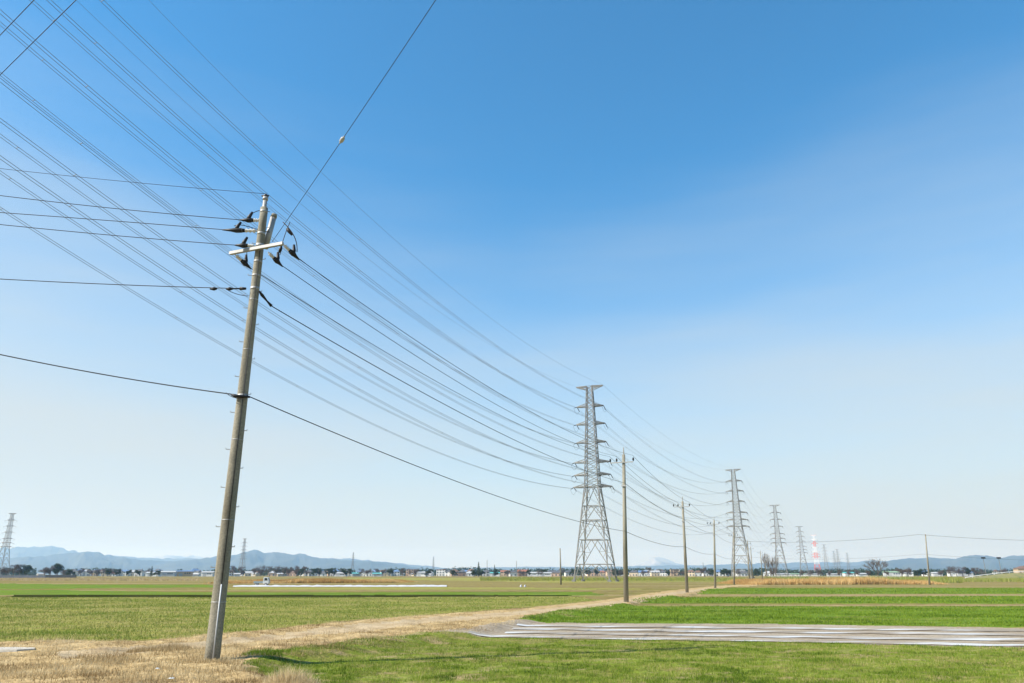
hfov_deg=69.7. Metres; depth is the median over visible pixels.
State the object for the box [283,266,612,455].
power line
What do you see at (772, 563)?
bare tree
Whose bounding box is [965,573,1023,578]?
embankment
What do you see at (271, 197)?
power line
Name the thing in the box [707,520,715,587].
utility pole
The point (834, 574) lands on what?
greenhouse
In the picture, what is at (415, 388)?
power line
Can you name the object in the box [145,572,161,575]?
farm shed
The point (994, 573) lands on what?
guard rail
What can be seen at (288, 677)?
grass tuft
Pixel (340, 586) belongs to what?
row cover
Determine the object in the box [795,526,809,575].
lattice tower
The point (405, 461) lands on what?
communication cable
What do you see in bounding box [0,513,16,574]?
lattice tower
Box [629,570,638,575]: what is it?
house
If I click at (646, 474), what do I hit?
power line
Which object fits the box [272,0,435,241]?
power line
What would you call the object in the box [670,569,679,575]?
apartment block
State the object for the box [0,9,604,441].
power line
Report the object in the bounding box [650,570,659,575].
house
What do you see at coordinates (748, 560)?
utility pole
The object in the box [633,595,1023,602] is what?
young crop
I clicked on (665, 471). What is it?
power line
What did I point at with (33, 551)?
hills
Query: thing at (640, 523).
power line
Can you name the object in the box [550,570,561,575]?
house
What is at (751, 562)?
utility pole
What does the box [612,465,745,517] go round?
power line
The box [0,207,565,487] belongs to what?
power line
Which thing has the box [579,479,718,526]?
power line
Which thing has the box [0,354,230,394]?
power line
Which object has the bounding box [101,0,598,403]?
power line
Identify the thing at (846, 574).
farm shed
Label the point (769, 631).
mulch film
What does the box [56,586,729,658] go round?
dirt road
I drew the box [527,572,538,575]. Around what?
farm shed
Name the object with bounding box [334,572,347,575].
farm shed
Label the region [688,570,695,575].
house
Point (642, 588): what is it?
dry field
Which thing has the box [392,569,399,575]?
house
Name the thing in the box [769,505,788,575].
lattice tower
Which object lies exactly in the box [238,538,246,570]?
lattice tower
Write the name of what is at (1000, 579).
weeds
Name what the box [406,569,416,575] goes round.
apartment block
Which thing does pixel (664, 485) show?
power line
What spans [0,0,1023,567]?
sky
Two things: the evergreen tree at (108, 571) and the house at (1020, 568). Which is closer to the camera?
the house at (1020, 568)
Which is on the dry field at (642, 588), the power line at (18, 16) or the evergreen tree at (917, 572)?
the evergreen tree at (917, 572)
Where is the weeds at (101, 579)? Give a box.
[0,577,199,580]
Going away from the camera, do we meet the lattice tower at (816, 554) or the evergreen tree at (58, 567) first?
the evergreen tree at (58, 567)
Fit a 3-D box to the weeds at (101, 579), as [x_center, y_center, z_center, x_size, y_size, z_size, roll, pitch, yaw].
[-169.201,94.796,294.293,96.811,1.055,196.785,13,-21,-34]
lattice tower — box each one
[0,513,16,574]
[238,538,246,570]
[570,385,618,581]
[725,469,754,577]
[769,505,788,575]
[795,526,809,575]
[811,535,821,575]
[822,545,828,568]
[835,549,841,568]
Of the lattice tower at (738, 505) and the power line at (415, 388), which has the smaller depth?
the power line at (415, 388)
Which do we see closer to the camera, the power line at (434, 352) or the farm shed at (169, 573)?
the power line at (434, 352)
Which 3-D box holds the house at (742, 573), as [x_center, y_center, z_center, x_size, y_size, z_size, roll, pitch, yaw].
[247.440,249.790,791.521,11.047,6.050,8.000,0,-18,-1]
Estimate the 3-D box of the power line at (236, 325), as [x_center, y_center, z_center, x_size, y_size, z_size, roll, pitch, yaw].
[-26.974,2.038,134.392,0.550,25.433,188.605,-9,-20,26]
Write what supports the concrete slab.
on the grass verge
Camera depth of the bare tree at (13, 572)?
476.96 m
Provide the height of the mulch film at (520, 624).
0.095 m
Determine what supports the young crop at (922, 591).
on the crop field at (68, 592)
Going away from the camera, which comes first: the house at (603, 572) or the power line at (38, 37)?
the power line at (38, 37)
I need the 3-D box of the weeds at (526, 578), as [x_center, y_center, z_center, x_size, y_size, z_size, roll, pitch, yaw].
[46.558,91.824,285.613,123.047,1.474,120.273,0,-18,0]
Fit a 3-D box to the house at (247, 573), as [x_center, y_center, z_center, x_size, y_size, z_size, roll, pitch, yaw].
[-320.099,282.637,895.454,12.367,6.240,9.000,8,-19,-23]
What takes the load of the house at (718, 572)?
on the dry field at (642, 588)
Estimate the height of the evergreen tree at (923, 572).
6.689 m
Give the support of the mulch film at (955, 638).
on the bare soil at (500, 628)
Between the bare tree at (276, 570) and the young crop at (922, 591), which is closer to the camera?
the young crop at (922, 591)
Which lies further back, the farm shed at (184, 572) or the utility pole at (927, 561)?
the farm shed at (184, 572)
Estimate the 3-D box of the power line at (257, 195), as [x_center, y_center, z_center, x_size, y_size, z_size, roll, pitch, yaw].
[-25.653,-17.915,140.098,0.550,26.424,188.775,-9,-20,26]
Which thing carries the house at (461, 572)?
on the dry field at (642, 588)
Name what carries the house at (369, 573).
on the dry field at (642, 588)
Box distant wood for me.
[0,567,1013,575]
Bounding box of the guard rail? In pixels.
[965,571,1023,577]
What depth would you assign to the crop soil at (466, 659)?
16.66 m
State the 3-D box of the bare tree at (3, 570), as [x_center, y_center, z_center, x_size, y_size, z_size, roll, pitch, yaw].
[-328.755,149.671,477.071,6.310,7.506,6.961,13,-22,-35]
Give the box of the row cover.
[233,585,446,586]
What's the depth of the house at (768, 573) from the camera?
823.97 m
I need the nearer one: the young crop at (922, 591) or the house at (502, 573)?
the young crop at (922, 591)
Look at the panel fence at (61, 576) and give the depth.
407.53 m
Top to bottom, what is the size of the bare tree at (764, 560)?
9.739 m
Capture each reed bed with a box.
[203,578,416,583]
[717,575,947,584]
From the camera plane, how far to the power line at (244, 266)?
92.08 m
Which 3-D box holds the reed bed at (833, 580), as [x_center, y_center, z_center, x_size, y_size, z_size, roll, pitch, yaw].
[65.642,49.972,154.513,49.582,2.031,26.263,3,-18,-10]
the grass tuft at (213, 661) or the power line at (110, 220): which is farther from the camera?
the power line at (110, 220)
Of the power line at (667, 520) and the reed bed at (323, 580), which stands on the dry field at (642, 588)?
the reed bed at (323, 580)
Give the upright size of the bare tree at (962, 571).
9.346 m
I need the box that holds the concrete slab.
[0,647,34,651]
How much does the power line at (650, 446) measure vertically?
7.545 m
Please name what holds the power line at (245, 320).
attached to the lattice tower at (593, 405)
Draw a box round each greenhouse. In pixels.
[774,573,789,575]
[790,573,804,575]
[826,573,840,575]
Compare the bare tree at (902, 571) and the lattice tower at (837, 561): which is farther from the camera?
the lattice tower at (837, 561)
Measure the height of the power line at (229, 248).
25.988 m
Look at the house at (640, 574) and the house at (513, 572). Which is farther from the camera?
the house at (640, 574)
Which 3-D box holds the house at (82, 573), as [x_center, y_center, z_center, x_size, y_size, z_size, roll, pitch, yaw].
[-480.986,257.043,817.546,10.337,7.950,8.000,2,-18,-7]
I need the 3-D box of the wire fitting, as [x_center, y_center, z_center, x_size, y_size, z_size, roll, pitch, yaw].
[-3.479,-4.128,15.045,0.083,0.095,0.243,12,-21,-32]
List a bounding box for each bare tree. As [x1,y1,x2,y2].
[0,566,10,574]
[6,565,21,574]
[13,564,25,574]
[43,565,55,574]
[229,566,236,574]
[238,566,245,573]
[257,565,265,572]
[272,566,280,573]
[761,554,769,573]
[767,559,773,572]
[771,554,779,572]
[863,558,888,575]
[896,568,904,575]
[904,568,911,576]
[946,566,954,575]
[953,567,960,576]
[958,567,967,576]
[971,567,978,576]
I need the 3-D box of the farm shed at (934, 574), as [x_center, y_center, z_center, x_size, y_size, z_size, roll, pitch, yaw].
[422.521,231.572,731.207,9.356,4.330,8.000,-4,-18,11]
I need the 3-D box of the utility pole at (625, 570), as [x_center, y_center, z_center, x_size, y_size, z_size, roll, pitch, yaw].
[7.545,12.319,49.023,1.730,10.552,0.384,-7,-19,21]
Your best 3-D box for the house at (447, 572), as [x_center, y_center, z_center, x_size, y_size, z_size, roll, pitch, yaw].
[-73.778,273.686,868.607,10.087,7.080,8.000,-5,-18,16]
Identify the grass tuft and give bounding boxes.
[127,642,191,652]
[183,657,243,663]
[241,647,282,655]
[259,662,320,682]
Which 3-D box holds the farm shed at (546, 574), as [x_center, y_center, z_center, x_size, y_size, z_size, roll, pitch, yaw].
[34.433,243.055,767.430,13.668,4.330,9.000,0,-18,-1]
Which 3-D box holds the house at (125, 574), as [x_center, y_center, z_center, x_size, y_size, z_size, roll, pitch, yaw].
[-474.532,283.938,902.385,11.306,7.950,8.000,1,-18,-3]
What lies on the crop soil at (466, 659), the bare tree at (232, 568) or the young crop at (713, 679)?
the young crop at (713, 679)
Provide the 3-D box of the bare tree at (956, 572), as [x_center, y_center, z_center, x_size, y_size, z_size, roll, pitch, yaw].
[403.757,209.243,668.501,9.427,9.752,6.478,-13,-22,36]
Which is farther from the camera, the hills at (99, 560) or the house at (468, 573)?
the hills at (99, 560)
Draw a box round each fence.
[0,575,44,577]
[45,575,76,577]
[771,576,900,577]
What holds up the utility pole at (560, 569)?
on the dry field at (642, 588)
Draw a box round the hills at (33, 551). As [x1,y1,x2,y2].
[0,545,886,571]
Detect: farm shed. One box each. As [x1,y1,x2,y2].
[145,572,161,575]
[161,571,176,575]
[176,570,193,575]
[201,571,214,575]
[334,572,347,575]
[351,572,360,575]
[416,571,427,575]
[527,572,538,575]
[539,572,551,575]
[842,572,853,575]
[882,571,902,575]
[931,572,942,575]
[957,571,973,575]
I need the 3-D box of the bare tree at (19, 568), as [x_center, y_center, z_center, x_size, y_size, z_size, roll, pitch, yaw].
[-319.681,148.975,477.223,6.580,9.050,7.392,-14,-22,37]
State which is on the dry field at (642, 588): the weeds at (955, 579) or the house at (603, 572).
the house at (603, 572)
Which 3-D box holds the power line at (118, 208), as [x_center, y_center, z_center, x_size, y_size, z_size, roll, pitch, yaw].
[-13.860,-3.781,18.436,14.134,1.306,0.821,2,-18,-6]
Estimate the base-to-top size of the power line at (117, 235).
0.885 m
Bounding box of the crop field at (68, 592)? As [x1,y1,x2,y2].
[0,583,1023,627]
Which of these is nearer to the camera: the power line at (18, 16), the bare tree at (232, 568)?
the power line at (18, 16)
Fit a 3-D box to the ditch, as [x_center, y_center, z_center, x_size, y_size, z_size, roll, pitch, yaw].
[-20.845,22.912,66.152,53.885,0.001,9.130,0,-18,0]
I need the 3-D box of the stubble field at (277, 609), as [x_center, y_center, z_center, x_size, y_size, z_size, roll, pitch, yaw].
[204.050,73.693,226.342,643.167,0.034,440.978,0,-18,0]
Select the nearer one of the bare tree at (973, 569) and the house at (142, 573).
the bare tree at (973, 569)
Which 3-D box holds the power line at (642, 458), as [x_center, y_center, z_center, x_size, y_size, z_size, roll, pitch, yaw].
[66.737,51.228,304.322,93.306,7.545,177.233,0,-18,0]
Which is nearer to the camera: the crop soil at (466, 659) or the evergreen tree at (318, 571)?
the crop soil at (466, 659)
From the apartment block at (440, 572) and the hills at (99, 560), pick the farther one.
the hills at (99, 560)
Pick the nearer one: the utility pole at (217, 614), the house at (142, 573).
the utility pole at (217, 614)
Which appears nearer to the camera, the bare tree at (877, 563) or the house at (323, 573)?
the bare tree at (877, 563)
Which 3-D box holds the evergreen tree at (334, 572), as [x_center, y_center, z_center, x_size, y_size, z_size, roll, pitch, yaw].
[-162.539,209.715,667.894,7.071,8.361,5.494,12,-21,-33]
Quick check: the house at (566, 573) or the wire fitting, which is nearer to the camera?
the wire fitting
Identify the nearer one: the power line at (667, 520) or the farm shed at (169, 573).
the power line at (667, 520)
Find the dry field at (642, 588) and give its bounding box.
[0,575,1023,678]
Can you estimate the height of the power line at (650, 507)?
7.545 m
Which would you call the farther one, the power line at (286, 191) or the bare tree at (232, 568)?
the bare tree at (232, 568)
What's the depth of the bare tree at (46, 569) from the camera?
475.70 m
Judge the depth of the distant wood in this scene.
984.98 m
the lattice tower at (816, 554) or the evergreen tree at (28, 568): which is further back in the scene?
the lattice tower at (816, 554)
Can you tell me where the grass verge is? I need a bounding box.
[0,585,756,682]
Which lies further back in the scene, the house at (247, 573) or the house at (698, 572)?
the house at (247, 573)
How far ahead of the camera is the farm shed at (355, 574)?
758.72 m
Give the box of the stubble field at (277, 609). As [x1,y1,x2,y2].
[0,578,728,641]
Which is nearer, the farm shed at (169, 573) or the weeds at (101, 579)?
the weeds at (101, 579)
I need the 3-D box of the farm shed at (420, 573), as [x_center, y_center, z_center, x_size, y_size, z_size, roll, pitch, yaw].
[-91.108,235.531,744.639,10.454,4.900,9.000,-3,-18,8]
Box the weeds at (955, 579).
[765,575,962,582]
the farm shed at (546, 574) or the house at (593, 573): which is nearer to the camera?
the farm shed at (546, 574)
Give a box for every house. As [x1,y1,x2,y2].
[78,569,85,575]
[122,569,131,575]
[134,569,144,575]
[244,571,252,575]
[286,571,296,575]
[317,571,326,575]
[362,571,373,575]
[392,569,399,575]
[445,570,450,575]
[458,570,465,575]
[466,571,474,575]
[482,570,489,575]
[500,570,508,575]
[509,570,517,575]
[517,569,526,575]
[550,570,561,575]
[564,570,573,575]
[587,569,596,575]
[598,570,605,575]
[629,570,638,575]
[638,570,646,575]
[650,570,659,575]
[660,570,667,575]
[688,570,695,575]
[695,570,701,575]
[716,570,725,575]
[736,571,747,575]
[763,571,772,575]
[1013,566,1023,572]
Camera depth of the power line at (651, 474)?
54.96 m
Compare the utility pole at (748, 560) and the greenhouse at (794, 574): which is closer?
the utility pole at (748, 560)
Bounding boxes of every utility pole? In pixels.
[204,194,299,658]
[560,548,561,584]
[609,447,633,601]
[673,496,689,592]
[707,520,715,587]
[731,533,737,584]
[747,540,750,578]
[750,545,752,578]
[925,534,930,584]
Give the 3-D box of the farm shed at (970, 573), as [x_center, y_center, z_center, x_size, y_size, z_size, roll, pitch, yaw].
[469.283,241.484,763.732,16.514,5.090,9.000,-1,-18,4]
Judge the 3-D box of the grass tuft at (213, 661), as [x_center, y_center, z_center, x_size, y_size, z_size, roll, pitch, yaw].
[-6.179,6.599,15.240,1.268,0.131,0.846,0,-18,0]
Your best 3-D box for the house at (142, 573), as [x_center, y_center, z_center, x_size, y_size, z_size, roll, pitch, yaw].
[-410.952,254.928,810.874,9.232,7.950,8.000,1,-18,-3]
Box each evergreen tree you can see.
[19,565,32,574]
[52,563,64,574]
[66,570,75,574]
[105,569,111,574]
[315,568,321,573]
[329,568,336,574]
[722,568,732,576]
[913,570,921,574]
[919,569,927,574]
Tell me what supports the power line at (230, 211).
attached to the lattice tower at (593, 405)
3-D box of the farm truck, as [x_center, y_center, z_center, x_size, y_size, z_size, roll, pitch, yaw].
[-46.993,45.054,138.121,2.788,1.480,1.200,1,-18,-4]
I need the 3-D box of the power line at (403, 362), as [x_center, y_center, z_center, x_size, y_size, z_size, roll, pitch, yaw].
[0.033,3.304,34.531,0.017,0.940,36.080,-7,-19,21]
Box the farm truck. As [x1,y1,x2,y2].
[253,577,269,584]
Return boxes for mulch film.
[468,631,1023,645]
[505,632,1023,640]
[512,628,1023,635]
[517,623,1023,630]
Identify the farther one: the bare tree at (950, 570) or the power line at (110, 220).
the bare tree at (950, 570)
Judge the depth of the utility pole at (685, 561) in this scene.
73.93 m
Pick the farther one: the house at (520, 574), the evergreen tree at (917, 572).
the house at (520, 574)
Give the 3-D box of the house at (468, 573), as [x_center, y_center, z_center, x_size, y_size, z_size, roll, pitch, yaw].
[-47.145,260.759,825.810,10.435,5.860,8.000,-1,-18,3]
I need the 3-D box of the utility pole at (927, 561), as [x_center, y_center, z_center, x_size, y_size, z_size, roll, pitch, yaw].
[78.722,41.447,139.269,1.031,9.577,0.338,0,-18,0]
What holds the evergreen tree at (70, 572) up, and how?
on the dry field at (642, 588)
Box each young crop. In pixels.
[243,629,1023,682]
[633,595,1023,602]
[695,587,1022,593]
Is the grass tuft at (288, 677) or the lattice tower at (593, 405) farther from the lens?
the lattice tower at (593, 405)
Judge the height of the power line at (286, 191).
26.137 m
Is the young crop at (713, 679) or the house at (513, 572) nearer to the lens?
the young crop at (713, 679)
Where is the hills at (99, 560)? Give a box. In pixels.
[0,550,1023,574]
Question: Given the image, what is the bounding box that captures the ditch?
[12,595,567,597]
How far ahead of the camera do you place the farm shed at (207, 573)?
734.87 m
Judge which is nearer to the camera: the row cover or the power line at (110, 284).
the power line at (110, 284)
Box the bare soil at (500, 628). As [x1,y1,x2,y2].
[434,619,1023,647]
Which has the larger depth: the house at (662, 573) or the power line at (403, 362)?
the house at (662, 573)
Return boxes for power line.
[0,0,33,34]
[0,0,75,74]
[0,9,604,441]
[0,22,573,424]
[0,72,569,442]
[0,78,607,461]
[0,118,608,474]
[0,155,608,486]
[0,168,265,193]
[0,171,568,475]
[0,195,238,219]
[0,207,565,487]
[0,212,221,229]
[0,224,231,244]
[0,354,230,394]
[2,135,568,462]
[2,279,225,288]
[29,0,571,405]
[49,0,602,422]
[88,11,575,386]
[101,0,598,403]
[149,0,602,384]
[252,269,609,456]
[271,306,623,482]
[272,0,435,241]
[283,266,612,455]
[301,260,629,454]
[577,490,726,534]
[578,466,712,518]
[579,429,723,493]
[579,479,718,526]
[580,412,721,482]
[607,411,719,481]
[607,427,741,492]
[611,446,741,504]
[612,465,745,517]
[615,490,743,533]
[633,456,687,501]
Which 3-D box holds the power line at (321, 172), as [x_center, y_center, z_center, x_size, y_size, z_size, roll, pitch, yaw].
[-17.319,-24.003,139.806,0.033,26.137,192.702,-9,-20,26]
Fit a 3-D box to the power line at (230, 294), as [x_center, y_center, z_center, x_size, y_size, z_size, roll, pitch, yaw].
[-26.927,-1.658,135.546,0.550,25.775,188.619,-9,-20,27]
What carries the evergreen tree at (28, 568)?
on the dry field at (642, 588)
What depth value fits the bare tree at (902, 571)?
534.17 m
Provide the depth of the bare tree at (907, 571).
533.20 m
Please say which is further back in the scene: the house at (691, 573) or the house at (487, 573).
the house at (487, 573)
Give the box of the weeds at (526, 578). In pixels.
[480,576,744,580]
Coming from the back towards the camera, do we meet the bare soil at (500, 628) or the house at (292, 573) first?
the house at (292, 573)
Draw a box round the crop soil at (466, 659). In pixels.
[244,631,1023,682]
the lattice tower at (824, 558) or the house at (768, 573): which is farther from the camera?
the lattice tower at (824, 558)
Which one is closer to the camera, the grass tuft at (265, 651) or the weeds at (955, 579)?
the grass tuft at (265, 651)
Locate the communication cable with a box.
[247,395,620,530]
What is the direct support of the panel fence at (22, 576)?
on the dry field at (642, 588)
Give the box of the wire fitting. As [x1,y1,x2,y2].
[339,136,344,143]
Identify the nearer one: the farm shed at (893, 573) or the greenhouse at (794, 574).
the farm shed at (893, 573)
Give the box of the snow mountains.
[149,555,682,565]
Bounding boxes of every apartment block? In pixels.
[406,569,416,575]
[436,569,445,575]
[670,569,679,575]
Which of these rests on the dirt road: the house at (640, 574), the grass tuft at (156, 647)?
the grass tuft at (156, 647)
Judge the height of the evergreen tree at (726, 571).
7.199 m
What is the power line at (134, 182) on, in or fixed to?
attached to the utility pole at (217, 614)
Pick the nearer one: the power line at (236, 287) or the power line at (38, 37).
the power line at (38, 37)
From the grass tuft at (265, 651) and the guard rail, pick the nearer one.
the grass tuft at (265, 651)
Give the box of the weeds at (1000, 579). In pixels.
[959,577,1023,581]
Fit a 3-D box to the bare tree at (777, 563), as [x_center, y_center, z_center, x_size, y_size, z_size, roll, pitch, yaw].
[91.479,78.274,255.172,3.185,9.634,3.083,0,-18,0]
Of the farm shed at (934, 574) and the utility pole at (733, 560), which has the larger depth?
the farm shed at (934, 574)
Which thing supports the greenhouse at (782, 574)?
on the dry field at (642, 588)
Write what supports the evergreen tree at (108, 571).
on the dry field at (642, 588)
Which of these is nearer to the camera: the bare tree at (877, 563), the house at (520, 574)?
the bare tree at (877, 563)
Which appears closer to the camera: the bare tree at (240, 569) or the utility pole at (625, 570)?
the utility pole at (625, 570)

